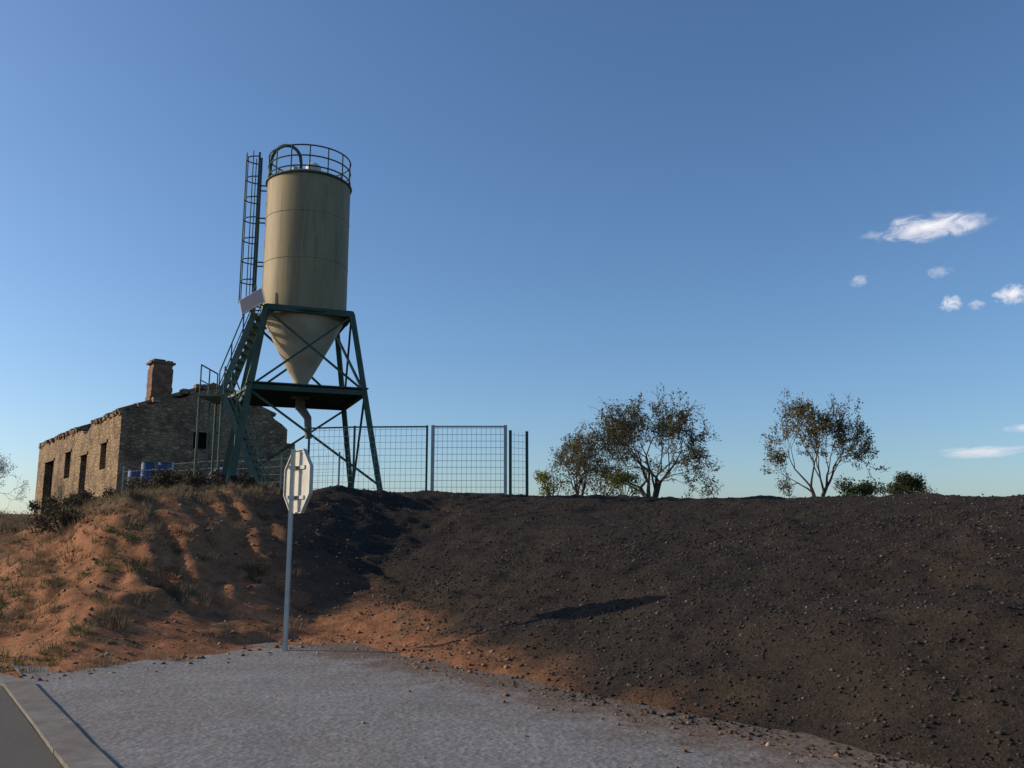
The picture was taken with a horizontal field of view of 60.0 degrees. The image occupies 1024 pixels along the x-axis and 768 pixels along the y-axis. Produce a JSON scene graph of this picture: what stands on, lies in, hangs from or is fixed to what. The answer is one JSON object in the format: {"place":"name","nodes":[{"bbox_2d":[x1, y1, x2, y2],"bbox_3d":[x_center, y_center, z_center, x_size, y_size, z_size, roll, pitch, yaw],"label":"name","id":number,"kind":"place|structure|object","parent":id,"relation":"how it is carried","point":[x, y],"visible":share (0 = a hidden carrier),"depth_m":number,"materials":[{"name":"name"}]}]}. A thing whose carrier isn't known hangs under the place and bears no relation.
{"place":"outdoors","nodes":[
{"label":"outdoors","id":0,"kind":"place"},
{"bbox_2d":[0,685,61,767],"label":"road","id":1,"kind":"structure","parent":0,"point":[22,744],"depth_m":6.60,"materials":[{"name":"grey asphalt"}]},
{"bbox_2d":[0,485,1023,767],"bbox_3d":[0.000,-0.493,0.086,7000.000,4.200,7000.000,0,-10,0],"label":"ground","id":2,"kind":"structure","parent":0,"point":[266,599],"depth_m":12.60,"materials":[{"name":"soil"}]},
{"bbox_2d":[0,454,29,513],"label":"almond tree","id":3,"kind":"object","parent":2,"relation":"on","point":[3,463],"visible":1,"depth_m":56.73,"materials":[{"name":"green plant"}]},
{"bbox_2d":[27,491,86,512],"bbox_3d":[-10.819,2.890,21.311,1.236,0.647,1.192,0,-10,0],"label":"dry bush","id":4,"kind":"object","parent":2,"relation":"on","point":[52,500],"visible":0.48,"depth_m":21.19,"materials":[{"name":"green plant"}]},
{"bbox_2d":[25,503,90,534],"bbox_3d":[-8.830,2.677,17.496,1.399,0.695,0.872,0,-10,0],"label":"dry bush","id":5,"kind":"object","parent":2,"relation":"on","point":[62,516],"visible":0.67,"depth_m":17.40,"materials":[{"name":"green plant"}]},
{"bbox_2d":[0,673,117,767],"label":"kerb","id":6,"kind":"structure","parent":2,"relation":"on","point":[66,741],"depth_m":7.01,"materials":[{"name":"concrete"}]},
{"bbox_2d":[39,488,88,512],"bbox_3d":[-19.041,5.188,38.593,2.702,1.380,2.216,0,-10,0],"label":"dry bush","id":7,"kind":"object","parent":2,"relation":"on","point":[60,500],"visible":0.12,"depth_m":38.29,"materials":[{"name":"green plant"}]},
{"bbox_2d":[0,510,172,676],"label":"green weeds","id":8,"kind":"object","parent":2,"relation":"on","point":[77,627],"visible":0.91,"depth_m":13.82,"materials":[{"name":"plant"}]},
{"bbox_2d":[76,485,122,503],"bbox_3d":[-9.294,2.625,20.250,1.273,0.611,0.831,-3,-10,18],"label":"dry bush","id":9,"kind":"object","parent":2,"relation":"on","point":[84,495],"visible":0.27,"depth_m":20.07,"materials":[{"name":"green plant"}]},
{"bbox_2d":[0,485,287,629],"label":"dry scrub","id":10,"kind":"object","parent":2,"relation":"on","point":[248,569],"visible":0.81,"depth_m":15.24,"materials":[{"name":"brown plant"}]},
{"bbox_2d":[123,466,178,490],"bbox_3d":[-8.060,2.157,19.721,1.264,0.618,1.187,2,-10,-10],"label":"dry bush","id":11,"kind":"object","parent":2,"relation":"on","point":[163,477],"visible":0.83,"depth_m":19.50,"materials":[{"name":"brown plant"}]},
{"bbox_2d":[0,479,316,672],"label":"dry grass","id":12,"kind":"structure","parent":2,"relation":"on","point":[155,491],"depth_m":16.23,"materials":[{"name":"brown plant"}]},
{"bbox_2d":[34,382,294,513],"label":"walls","id":13,"kind":"structure","parent":2,"relation":"on","point":[163,431],"depth_m":48.05,"materials":[{"name":"stone"}]},
{"bbox_2d":[43,439,107,463],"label":"lintels","id":14,"kind":"object","parent":13,"relation":"on","point":[80,454],"visible":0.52,"depth_m":53.99,"materials":[{"name":"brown wood"}]},
{"bbox_2d":[49,433,206,503],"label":"window openings","id":15,"kind":"structure","parent":13,"relation":"attached to","point":[202,438],"depth_m":48.20,"materials":[{"name":"black"}]},
{"bbox_2d":[38,383,260,448],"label":"coping stones","id":16,"kind":"object","parent":13,"relation":"on","point":[159,400],"visible":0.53,"depth_m":47.53,"materials":[{"name":"brown stone"}]},
{"bbox_2d":[39,383,275,444],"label":"roof","id":17,"kind":"structure","parent":13,"relation":"on","point":[107,415],"depth_m":48.47,"materials":[{"name":"stone"}]},
{"bbox_2d":[145,358,175,404],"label":"chimney","id":18,"kind":"object","parent":13,"relation":"on","point":[160,378],"visible":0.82,"depth_m":47.11,"materials":[{"name":"stone"}]},
{"bbox_2d":[151,468,215,487],"bbox_3d":[-10.725,3.312,29.266,2.359,1.124,1.450,5,-11,-26],"label":"dry bush","id":19,"kind":"object","parent":2,"relation":"on","point":[198,472],"visible":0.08,"depth_m":29.00,"materials":[{"name":"brown plant"}]},
{"bbox_2d":[172,469,226,487],"bbox_3d":[-7.175,2.183,20.393,1.057,0.526,1.255,-8,-12,37],"label":"dry bush","id":20,"kind":"object","parent":2,"relation":"on","point":[216,478],"visible":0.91,"depth_m":20.33,"materials":[{"name":"brown plant"}]},
{"bbox_2d":[121,452,340,491],"bbox_3d":[-12.066,4.151,36.420,12.897,2.114,0.326,-6,-12,30],"label":"wire fence","id":21,"kind":"object","parent":2,"relation":"on","point":[280,466],"visible":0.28,"depth_m":34.71,"materials":[{"name":"metal"}]},
{"bbox_2d":[230,473,266,488],"bbox_3d":[-6.315,2.349,20.966,0.689,0.517,1.063,-5,-11,24],"label":"dry bush","id":22,"kind":"object","parent":2,"relation":"on","point":[250,479],"visible":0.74,"depth_m":20.68,"materials":[{"name":"brown plant"}]},
{"bbox_2d":[0,486,510,695],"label":"red earth clods","id":23,"kind":"object","parent":2,"relation":"on","point":[506,666],"visible":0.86,"depth_m":13.39,"materials":[{"name":"brown soil"}]},
{"bbox_2d":[194,144,382,489],"bbox_3d":[-7.567,-2.152,30.710,6.005,12.735,5.324,4,-11,-21],"label":"silo","id":24,"kind":"object","parent":2,"relation":"on","point":[304,317],"visible":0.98,"depth_m":29.98,"materials":[{"name":"metal"}]},
{"bbox_2d":[307,425,427,491],"bbox_3d":[-4.458,2.514,27.103,3.788,2.480,0.207,-1,-10,6],"label":"wire fence","id":25,"kind":"object","parent":2,"relation":"on","point":[369,455],"visible":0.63,"depth_m":27.15,"materials":[{"name":"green metal"}]},
{"bbox_2d":[430,425,506,494],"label":"fence gate","id":26,"kind":"structure","parent":2,"relation":"on","point":[433,447],"depth_m":27.00,"materials":[{"name":"metal"}]},
{"bbox_2d":[11,642,940,767],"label":"concrete apron","id":27,"kind":"object","parent":2,"relation":"on","point":[288,708],"visible":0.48,"depth_m":7.38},
{"bbox_2d":[282,449,313,650],"bbox_3d":[-3.077,2.430,12.333,0.190,3.045,0.900,7,-12,-36],"label":"stop sign","id":28,"kind":"object","parent":27,"relation":"on","point":[298,482],"visible":0.98,"depth_m":12.39,"materials":[{"name":"metal"}]},
{"bbox_2d":[252,648,892,767],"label":"spilled gravel","id":29,"kind":"structure","parent":27,"relation":"on","point":[720,733],"depth_m":7.32,"materials":[{"name":"black gravel"}]},
{"bbox_2d":[509,430,528,495],"bbox_3d":[0.205,2.575,27.138,0.688,2.296,0.120,5,-11,-26],"label":"wire fence","id":30,"kind":"object","parent":2,"relation":"on","point":[514,467],"visible":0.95,"depth_m":27.12,"materials":[{"name":"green metal"}]},
{"bbox_2d":[533,469,569,495],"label":"yellow green shrub","id":31,"kind":"object","parent":2,"relation":"on","point":[541,476],"visible":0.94,"depth_m":42.56,"materials":[{"name":"green plant"}]},
{"bbox_2d":[545,419,619,495],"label":"almond tree","id":32,"kind":"object","parent":2,"relation":"on","point":[575,446],"visible":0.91,"depth_m":44.70,"materials":[{"name":"green plant"}]},
{"bbox_2d":[561,467,626,495],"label":"yellow green shrub","id":33,"kind":"object","parent":2,"relation":"on","point":[612,489],"visible":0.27,"depth_m":49.28,"materials":[{"name":"green plant"}]},
{"bbox_2d":[604,466,642,495],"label":"yellow green shrub","id":34,"kind":"object","parent":2,"relation":"on","point":[627,476],"visible":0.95,"depth_m":43.27,"materials":[{"name":"green plant"}]},
{"bbox_2d":[557,382,722,498],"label":"almond tree","id":35,"kind":"object","parent":2,"relation":"on","point":[623,434],"visible":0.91,"depth_m":43.51,"materials":[{"name":"green plant"}]},
{"bbox_2d":[759,388,889,497],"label":"almond tree","id":36,"kind":"object","parent":2,"relation":"on","point":[821,421],"visible":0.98,"depth_m":44.10,"materials":[{"name":"green plant"}]},
{"bbox_2d":[832,473,884,496],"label":"evergreen bush","id":37,"kind":"object","parent":2,"relation":"on","point":[867,488],"visible":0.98,"depth_m":58.99,"materials":[{"name":"green plant"}]},
{"bbox_2d":[874,482,939,496],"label":"evergreen bush","id":38,"kind":"object","parent":2,"relation":"on","point":[922,492],"visible":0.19,"depth_m":65.90,"materials":[{"name":"green plant"}]},
{"bbox_2d":[887,471,929,494],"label":"evergreen bush","id":39,"kind":"object","parent":2,"relation":"on","point":[905,481],"visible":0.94,"depth_m":59.16,"materials":[{"name":"green plant"}]},
{"bbox_2d":[0,0,1023,513],"label":"sky","id":40,"kind":"structure","parent":0,"point":[558,207],"materials":[{"name":"blue"}]},
{"bbox_2d":[261,504,1023,767],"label":"millings gravel","id":41,"kind":"structure","parent":0,"point":[998,741],"depth_m":10.62,"materials":[{"name":"black gravel"}]},
{"bbox_2d":[292,485,1023,609],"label":"millings gravel","id":42,"kind":"structure","parent":0,"point":[700,546],"depth_m":18.96,"materials":[{"name":"black gravel"}]},
{"bbox_2d":[897,214,975,238],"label":"cloud","id":43,"kind":"structure","parent":0,"point":[914,229],"depth_m":2296.88,"materials":[{"name":"white"}]},
{"bbox_2d":[958,449,998,454],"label":"cloud","id":44,"kind":"structure","parent":0,"point":[983,451],"depth_m":2209.20,"materials":[{"name":"white"}]},
{"bbox_2d":[1001,288,1019,298],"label":"cloud","id":45,"kind":"structure","parent":0,"point":[1013,293],"depth_m":2275.98,"materials":[{"name":"white"}]},
{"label":"pallet stack","id":46,"kind":"object","parent":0,"visible":0},
{"bbox_2d":[140,462,154,482],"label":"plastic drum","id":47,"kind":"object","parent":46,"relation":"on","point":[149,467],"visible":0.69,"depth_m":40.14,"materials":[{"name":"blue plastic"}]},
{"bbox_2d":[157,462,170,472],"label":"plastic drum","id":48,"kind":"object","parent":46,"relation":"on","point":[161,465],"visible":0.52,"depth_m":40.43,"materials":[{"name":"blue plastic"}]},
{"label":"pallet stack","id":49,"kind":"object","parent":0,"visible":0},
{"bbox_2d":[127,469,140,488],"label":"plastic drum","id":50,"kind":"object","parent":49,"relation":"on","point":[131,471],"visible":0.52,"depth_m":41.56,"materials":[{"name":"blue plastic"}]}
]}

